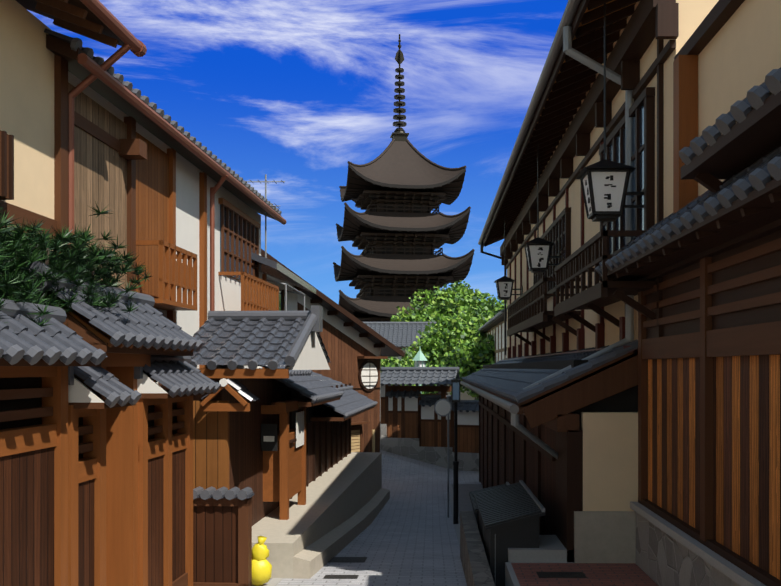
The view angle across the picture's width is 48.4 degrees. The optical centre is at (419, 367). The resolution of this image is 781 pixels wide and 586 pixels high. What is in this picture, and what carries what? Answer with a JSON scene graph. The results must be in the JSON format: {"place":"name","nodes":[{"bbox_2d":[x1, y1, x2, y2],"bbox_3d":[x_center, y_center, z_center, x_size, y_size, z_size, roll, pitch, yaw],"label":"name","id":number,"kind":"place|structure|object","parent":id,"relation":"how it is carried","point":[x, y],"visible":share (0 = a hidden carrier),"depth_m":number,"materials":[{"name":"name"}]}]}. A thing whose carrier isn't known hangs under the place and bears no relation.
{"place":"outdoors","nodes":[
{"label":"outdoors","id":0,"kind":"place"},
{"bbox_2d":[28,0,567,304],"label":"sky","id":1,"kind":"structure","parent":0,"point":[293,92],"materials":[{"name":"blue"}]},
{"bbox_2d":[252,484,482,585],"bbox_3d":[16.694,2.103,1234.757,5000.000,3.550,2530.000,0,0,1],"label":"ground","id":2,"kind":"structure","parent":0,"point":[464,501],"depth_m":23.56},
{"bbox_2d":[0,201,151,357],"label":"pine tree","id":3,"kind":"object","parent":2,"relation":"on","point":[77,259],"visible":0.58,"depth_m":7.28,"materials":[{"name":"green plant"}]},
{"bbox_2d":[0,0,389,585],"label":"building","id":4,"kind":"structure","parent":2,"relation":"on","point":[167,432],"depth_m":9.80,"materials":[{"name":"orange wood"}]},
{"bbox_2d":[252,536,271,585],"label":"gourd","id":5,"kind":"object","parent":2,"relation":"on","point":[261,569],"visible":0.92,"depth_m":10.51,"materials":[{"name":"yellow ceramic"}]},
{"bbox_2d":[247,174,315,367],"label":"house","id":6,"kind":"structure","parent":2,"relation":"on","point":[287,296],"depth_m":19.63,"materials":[{"name":"white paint"}]},
{"bbox_2d":[261,249,404,451],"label":"house","id":7,"kind":"structure","parent":2,"relation":"on","point":[357,350],"depth_m":27.39,"materials":[{"name":"brown wood"}]},
{"bbox_2d":[333,34,474,393],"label":"pagoda","id":8,"kind":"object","parent":2,"relation":"on","point":[399,188],"visible":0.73,"depth_m":71.75,"materials":[{"name":"dark wood"},{"name":"roof tile"},{"name":"metal"}]},
{"bbox_2d":[381,347,437,396],"bbox_3d":[-0.717,1.429,40.468,3.586,4.773,3.443,0,0,1],"label":"tree","id":9,"kind":"object","parent":2,"relation":"on","point":[397,362],"visible":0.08,"depth_m":39.86,"materials":[{"name":"green plant"}]},
{"bbox_2d":[363,322,474,399],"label":"building","id":10,"kind":"structure","parent":2,"relation":"on","point":[400,335],"depth_m":49.62,"materials":[{"name":"tile"}]},
{"bbox_2d":[412,348,427,385],"bbox_3d":[0.008,1.208,35.373,0.624,4.200,0.720,0,0,1],"label":"lantern","id":11,"kind":"object","parent":2,"relation":"on","point":[419,359],"visible":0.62,"depth_m":35.19,"materials":[{"name":"green metal"}]},
{"bbox_2d":[390,303,452,393],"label":"tree","id":12,"kind":"object","parent":2,"relation":"on","point":[421,314],"visible":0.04,"depth_m":54.76,"materials":[{"name":"green plant"}]},
{"bbox_2d":[381,367,478,471],"bbox_3d":[-1.661,2.500,32.021,10.326,5.065,1.727,0,0,12],"label":"gatehouse","id":13,"kind":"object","parent":2,"relation":"on","point":[413,425],"depth_m":31.43,"materials":[{"name":"wood"}]},
{"bbox_2d":[406,305,488,394],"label":"tree","id":14,"kind":"object","parent":2,"relation":"on","point":[435,341],"visible":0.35,"depth_m":43.78,"materials":[{"name":"green plant"}]},
{"bbox_2d":[406,280,493,318],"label":"tree","id":15,"kind":"object","parent":2,"relation":"on","point":[458,295],"visible":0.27,"depth_m":59.14,"materials":[{"name":"green plant"}]},
{"bbox_2d":[435,333,494,399],"bbox_3d":[2.595,1.133,38.844,3.782,5.377,3.812,0,0,42],"label":"tree","id":16,"kind":"object","parent":2,"relation":"on","point":[467,359],"visible":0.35,"depth_m":38.05,"materials":[{"name":"green plant"}]},
{"bbox_2d":[448,306,495,328],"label":"tree","id":17,"kind":"object","parent":2,"relation":"on","point":[478,316],"visible":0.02,"depth_m":49.45,"materials":[{"name":"green plant"}]},
{"bbox_2d":[456,296,506,320],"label":"tree","id":18,"kind":"object","parent":2,"relation":"on","point":[496,308],"visible":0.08,"depth_m":56.40,"materials":[{"name":"green plant"}]},
{"bbox_2d":[478,308,506,362],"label":"timber house","id":19,"kind":"structure","parent":2,"relation":"on","point":[493,325],"depth_m":35.47,"materials":[{"name":"white paint"}]},
{"bbox_2d":[469,480,544,585],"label":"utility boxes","id":20,"kind":"object","parent":2,"relation":"on","point":[507,515],"visible":0.83,"depth_m":10.07,"materials":[{"name":"metal"}]},
{"bbox_2d":[460,0,780,585],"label":"building","id":21,"kind":"structure","parent":2,"relation":"on","point":[628,389],"depth_m":9.19,"materials":[{"name":"beige paint"}]},
{"bbox_2d":[264,450,480,585],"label":"road paving","id":22,"kind":"structure","parent":0,"point":[408,536],"depth_m":15.27,"materials":[{"name":"grey stone"}]},
{"bbox_2d":[434,396,451,517],"bbox_3d":[0.521,2.015,19.458,0.400,2.750,0.057,0,0,1],"label":"sign pole","id":23,"kind":"object","parent":22,"relation":"on","point":[442,407],"visible":0.88,"depth_m":19.44,"materials":[{"name":"grey metal"}]},
{"bbox_2d":[451,379,460,523],"bbox_3d":[0.767,1.803,18.461,0.200,3.110,0.200,0,0,1],"label":"street lamp","id":24,"kind":"object","parent":22,"relation":"on","point":[455,391],"visible":0.94,"depth_m":18.42,"materials":[{"name":"black metal"}]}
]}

